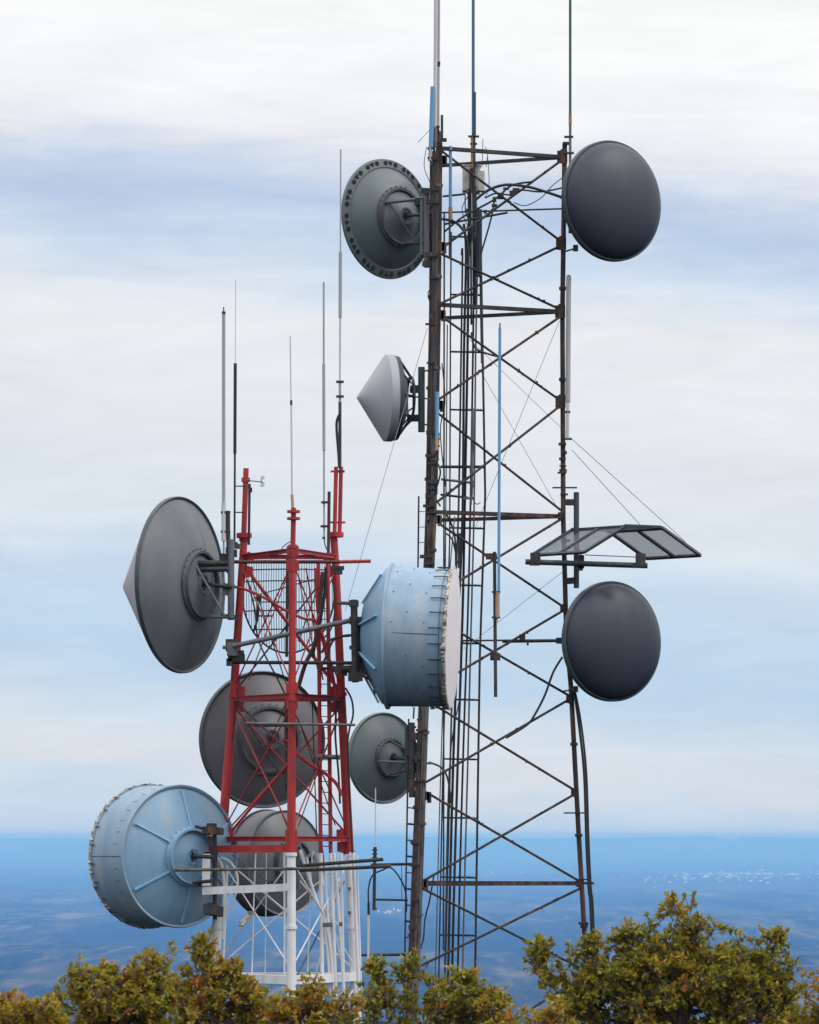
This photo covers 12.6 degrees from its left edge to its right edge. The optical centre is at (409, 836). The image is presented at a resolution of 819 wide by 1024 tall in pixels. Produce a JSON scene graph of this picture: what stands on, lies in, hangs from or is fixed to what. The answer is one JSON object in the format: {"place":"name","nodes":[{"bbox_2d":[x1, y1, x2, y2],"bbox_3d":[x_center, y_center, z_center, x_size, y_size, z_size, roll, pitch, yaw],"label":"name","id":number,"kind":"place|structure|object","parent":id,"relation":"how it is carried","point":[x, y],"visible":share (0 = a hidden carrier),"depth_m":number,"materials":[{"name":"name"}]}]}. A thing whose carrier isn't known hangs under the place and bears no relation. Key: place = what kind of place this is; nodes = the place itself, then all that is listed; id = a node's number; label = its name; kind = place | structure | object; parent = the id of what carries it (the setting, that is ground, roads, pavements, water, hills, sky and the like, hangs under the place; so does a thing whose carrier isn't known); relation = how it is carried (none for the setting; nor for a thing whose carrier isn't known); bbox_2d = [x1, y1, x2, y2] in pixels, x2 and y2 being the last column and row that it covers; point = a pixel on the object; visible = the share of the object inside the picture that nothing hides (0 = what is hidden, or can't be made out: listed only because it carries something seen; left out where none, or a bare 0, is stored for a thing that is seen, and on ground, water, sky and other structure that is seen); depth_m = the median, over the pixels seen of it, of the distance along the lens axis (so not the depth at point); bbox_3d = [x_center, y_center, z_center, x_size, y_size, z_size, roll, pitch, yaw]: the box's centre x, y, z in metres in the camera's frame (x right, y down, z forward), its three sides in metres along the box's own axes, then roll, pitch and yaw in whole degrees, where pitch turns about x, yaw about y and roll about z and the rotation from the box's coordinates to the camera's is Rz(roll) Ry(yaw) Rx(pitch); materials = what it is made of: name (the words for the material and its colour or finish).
{"place":"outdoors","nodes":[
{"label":"outdoors","id":0,"kind":"place"},
{"bbox_2d":[243,559,333,656],"bbox_3d":[-2.080,-3.917,63.284,1.621,1.715,0.668,0,0,0],"label":"grid antenna","id":1,"kind":"object","parent":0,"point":[286,652],"visible":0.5,"depth_m":63.38,"materials":[{"name":"metal"}]},
{"bbox_2d":[0,836,818,1023],"bbox_3d":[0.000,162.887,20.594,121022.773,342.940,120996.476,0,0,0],"label":"ground","id":2,"kind":"structure","parent":0,"point":[56,917],"depth_m":16465.73,"materials":[{"name":"blue"}]},
{"bbox_2d":[0,988,72,1023],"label":"oak tree","id":3,"kind":"object","parent":2,"relation":"on","point":[29,1011],"visible":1,"depth_m":42.81,"materials":[{"name":"green plant"}]},
{"bbox_2d":[49,938,196,1023],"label":"oak tree","id":4,"kind":"object","parent":2,"relation":"on","point":[107,993],"visible":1,"depth_m":44.79,"materials":[{"name":"green plant"}]},
{"bbox_2d":[160,927,280,1023],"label":"oak tree","id":5,"kind":"object","parent":2,"relation":"on","point":[214,987],"visible":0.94,"depth_m":45.85,"materials":[{"name":"green plant"}]},
{"bbox_2d":[175,467,390,1023],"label":"lattice tower","id":6,"kind":"structure","parent":2,"relation":"on","point":[334,698],"depth_m":61.88,"materials":[{"name":"red metal"}]},
{"bbox_2d":[88,783,237,928],"bbox_3d":[-3.799,0.333,61.766,2.463,2.470,1.929,0,0,-40],"label":"drum antenna","id":7,"kind":"object","parent":6,"relation":"attached to","point":[146,840],"visible":0.96,"depth_m":61.45,"materials":[{"name":"blue paint"}]},
{"bbox_2d":[123,496,240,672],"bbox_3d":[-3.825,-4.198,61.999,2.403,2.955,1.815,0,0,-27],"label":"dish antenna","id":8,"kind":"object","parent":6,"relation":"attached to","point":[175,588],"visible":1,"depth_m":61.50,"materials":[{"name":"grey paint"}]},
{"bbox_2d":[221,307,229,610],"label":"whip antenna","id":9,"kind":"object","parent":6,"relation":"attached to","point":[225,525],"visible":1,"depth_m":61.98,"materials":[{"name":"black metal"}]},
{"bbox_2d":[233,280,245,542],"bbox_3d":[-2.872,-7.112,62.223,0.282,4.436,0.104,0,0,-18],"label":"whip antenna","id":10,"kind":"object","parent":6,"relation":"attached to","point":[235,421],"visible":0.96,"depth_m":62.19,"materials":[{"name":"black metal"}]},
{"bbox_2d":[246,476,264,544],"bbox_3d":[-2.585,-5.461,62.148,0.305,1.153,0.155,0,0,0],"label":"wind vane","id":11,"kind":"object","parent":6,"relation":"attached to","point":[250,492],"visible":1,"depth_m":62.18,"materials":[{"name":"black"}]},
{"bbox_2d":[199,671,324,807],"bbox_3d":[-2.546,-1.672,62.989,2.149,2.381,3.586,0,0,0],"label":"dish antenna","id":12,"kind":"object","parent":6,"relation":"attached to","point":[212,731],"visible":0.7,"depth_m":63.87,"materials":[{"name":"grey paint"}]},
{"bbox_2d":[233,809,323,925],"bbox_3d":[-2.333,0.544,63.307,1.684,2.027,4.216,0,0,0],"label":"dish antenna","id":13,"kind":"object","parent":6,"relation":"attached to","point":[266,822],"visible":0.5,"depth_m":64.09,"materials":[{"name":"grey paint"}]},
{"bbox_2d":[281,336,293,557],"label":"whip antenna","id":14,"kind":"object","parent":6,"relation":"attached to","point":[292,500],"visible":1,"depth_m":60.99,"materials":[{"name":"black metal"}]},
{"bbox_2d":[320,282,329,552],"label":"whip antenna","id":15,"kind":"object","parent":6,"relation":"on","point":[323,502],"visible":1,"depth_m":62.09,"materials":[{"name":"metal"}]},
{"bbox_2d":[335,149,343,472],"bbox_3d":[-1.170,-8.817,62.230,0.151,5.426,0.111,0,0,0],"label":"whip antenna","id":16,"kind":"object","parent":6,"relation":"attached to","point":[338,426],"visible":1,"depth_m":62.23,"materials":[{"name":"grey metal"}]},
{"bbox_2d":[317,563,460,709],"bbox_3d":[-0.351,-3.317,61.722,2.283,2.457,2.438,0,0,7],"label":"drum antenna","id":17,"kind":"object","parent":6,"relation":"attached to","point":[405,636],"visible":1,"depth_m":60.81,"materials":[{"name":"blue metal"}]},
{"bbox_2d":[253,969,366,1023],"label":"oak tree","id":18,"kind":"object","parent":2,"relation":"on","point":[314,1007],"visible":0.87,"depth_m":47.38,"materials":[{"name":"green plant"}]},
{"bbox_2d":[337,946,452,1023],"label":"oak tree","id":19,"kind":"object","parent":2,"relation":"on","point":[384,995],"visible":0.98,"depth_m":51.95,"materials":[{"name":"green plant"}]},
{"bbox_2d":[418,964,515,1023],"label":"oak tree","id":20,"kind":"object","parent":2,"relation":"on","point":[480,1001],"visible":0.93,"depth_m":54.80,"materials":[{"name":"green plant"}]},
{"bbox_2d":[361,115,594,1022],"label":"lattice tower","id":21,"kind":"structure","parent":2,"relation":"on","point":[474,247],"depth_m":74.69,"materials":[{"name":"grey metal"}]},
{"bbox_2d":[367,903,369,961],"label":"whip antenna","id":22,"kind":"object","parent":21,"relation":"attached to","point":[368,928],"visible":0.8,"depth_m":73.88,"materials":[{"name":"white"}]},
{"bbox_2d":[372,788,377,909],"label":"whip antenna","id":23,"kind":"object","parent":21,"relation":"attached to","point":[374,850],"visible":0.98,"depth_m":73.77,"materials":[{"name":"black"}]},
{"bbox_2d":[345,328,427,610],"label":"guy wire","id":24,"kind":"object","parent":21,"relation":"attached to","point":[386,469],"visible":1,"depth_m":68.05,"materials":[{"name":"grey metal"}]},
{"bbox_2d":[341,159,432,278],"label":"dish antenna","id":25,"kind":"object","parent":21,"relation":"attached to","point":[385,214],"visible":0.99,"depth_m":74.70,"materials":[{"name":"grey paint"}]},
{"bbox_2d":[349,712,432,803],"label":"dish antenna","id":26,"kind":"object","parent":21,"relation":"attached to","point":[382,750],"visible":0.98,"depth_m":74.63,"materials":[{"name":"grey paint"}]},
{"bbox_2d":[357,354,432,441],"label":"dish antenna","id":27,"kind":"object","parent":21,"relation":"attached to","point":[383,394],"visible":0.98,"depth_m":73.96,"materials":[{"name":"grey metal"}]},
{"bbox_2d":[427,86,434,160],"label":"whip antenna","id":28,"kind":"object","parent":21,"relation":"attached to","point":[430,148],"visible":1,"depth_m":73.56,"materials":[{"name":"metal"}]},
{"bbox_2d":[433,0,440,146],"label":"whip antenna","id":29,"kind":"object","parent":21,"relation":"attached to","point":[435,142],"visible":1,"depth_m":73.67,"materials":[{"name":"metal"}]},
{"bbox_2d":[435,392,439,450],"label":"whip antenna","id":30,"kind":"object","parent":21,"relation":"attached to","point":[437,439],"visible":1,"depth_m":73.57,"materials":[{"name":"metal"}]},
{"bbox_2d":[437,0,442,141],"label":"whip antenna","id":31,"kind":"object","parent":21,"relation":"attached to","point":[438,82],"visible":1,"depth_m":73.87,"materials":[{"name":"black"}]},
{"bbox_2d":[447,146,452,256],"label":"whip antenna","id":32,"kind":"object","parent":21,"relation":"on","point":[449,219],"visible":1,"depth_m":73.97,"materials":[{"name":"blue metal"}]},
{"bbox_2d":[441,409,474,504],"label":"whip antenna","id":33,"kind":"object","parent":21,"relation":"attached to","point":[472,483],"visible":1,"depth_m":74.27,"materials":[{"name":"metal"}]},
{"bbox_2d":[468,0,478,168],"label":"whip antenna","id":34,"kind":"object","parent":21,"relation":"attached to","point":[473,80],"visible":0.96,"depth_m":74.97,"materials":[{"name":"blue metal"}]},
{"bbox_2d":[462,164,484,192],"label":"equipment box","id":35,"kind":"object","parent":21,"relation":"attached to","point":[466,180],"visible":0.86,"depth_m":75.06,"materials":[{"name":"white metal"}]},
{"bbox_2d":[486,323,500,696],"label":"whip antenna","id":36,"kind":"object","parent":21,"relation":"attached to","point":[495,655],"visible":1,"depth_m":73.38,"materials":[{"name":"blue"}]},
{"bbox_2d":[446,317,558,425],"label":"guy wire","id":37,"kind":"object","parent":21,"relation":"attached to","point":[505,374],"visible":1,"depth_m":74.54,"materials":[{"name":"grey metal"}]},
{"bbox_2d":[464,572,561,648],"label":"guy wire","id":38,"kind":"object","parent":21,"relation":"attached to","point":[514,609],"visible":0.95,"depth_m":74.43,"materials":[{"name":"grey metal"}]},
{"bbox_2d":[475,322,558,526],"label":"guy wire","id":39,"kind":"object","parent":21,"relation":"attached to","point":[519,418],"visible":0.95,"depth_m":75.12,"materials":[{"name":"grey metal"}]},
{"bbox_2d":[481,372,553,501],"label":"guy wire","id":40,"kind":"object","parent":21,"relation":"attached to","point":[519,440],"visible":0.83,"depth_m":75.04,"materials":[{"name":"grey metal"}]},
{"bbox_2d":[562,275,571,439],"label":"whip antenna","id":41,"kind":"object","parent":21,"relation":"attached to","point":[568,339],"visible":1,"depth_m":74.56,"materials":[{"name":"metal"}]},
{"bbox_2d":[564,0,573,162],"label":"whip antenna","id":42,"kind":"object","parent":21,"relation":"attached to","point":[570,137],"visible":0.94,"depth_m":74.78,"materials":[{"name":"black metal"}]},
{"bbox_2d":[572,450,639,524],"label":"guy wire","id":43,"kind":"object","parent":21,"relation":"attached to","point":[606,487],"visible":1,"depth_m":74.40,"materials":[{"name":"grey metal"}]},
{"bbox_2d":[561,140,660,261],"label":"radome dish","id":44,"kind":"object","parent":21,"relation":"attached to","point":[611,200],"visible":1,"depth_m":74.20,"materials":[{"name":"grey paint"}]},
{"bbox_2d":[561,581,660,701],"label":"radome dish","id":45,"kind":"object","parent":21,"relation":"attached to","point":[611,642],"visible":1,"depth_m":74.20,"materials":[{"name":"grey paint"}]},
{"bbox_2d":[525,492,701,587],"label":"ice shield","id":46,"kind":"object","parent":21,"relation":"attached to","point":[579,563],"visible":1,"depth_m":74.31,"materials":[{"name":"metal"}]},
{"bbox_2d":[570,437,685,541],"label":"guy wire","id":47,"kind":"object","parent":21,"relation":"attached to","point":[628,490],"visible":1,"depth_m":74.69,"materials":[{"name":"grey metal"}]},
{"bbox_2d":[479,992,579,1023],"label":"oak tree","id":48,"kind":"object","parent":2,"relation":"on","point":[553,1012],"visible":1,"depth_m":46.88,"materials":[{"name":"green plant"}]},
{"bbox_2d":[377,835,818,913],"bbox_3d":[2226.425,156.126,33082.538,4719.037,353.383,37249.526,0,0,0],"label":"distant town","id":49,"kind":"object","parent":2,"relation":"on","point":[728,837],"visible":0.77,"depth_m":28847.10,"materials":[{"name":"white"}]},
{"bbox_2d":[521,890,818,1023],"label":"oak tree","id":50,"kind":"object","parent":2,"relation":"on","point":[728,978],"visible":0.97,"depth_m":51.77,"materials":[{"name":"green plant"}]},
{"bbox_2d":[777,967,818,1023],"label":"oak tree","id":51,"kind":"object","parent":2,"relation":"on","point":[803,1018],"visible":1,"depth_m":45.86,"materials":[{"name":"green plant"}]},
{"bbox_2d":[0,0,818,837],"label":"sky","id":52,"kind":"structure","parent":0,"point":[157,156],"materials":[{"name":"white"}]}
]}

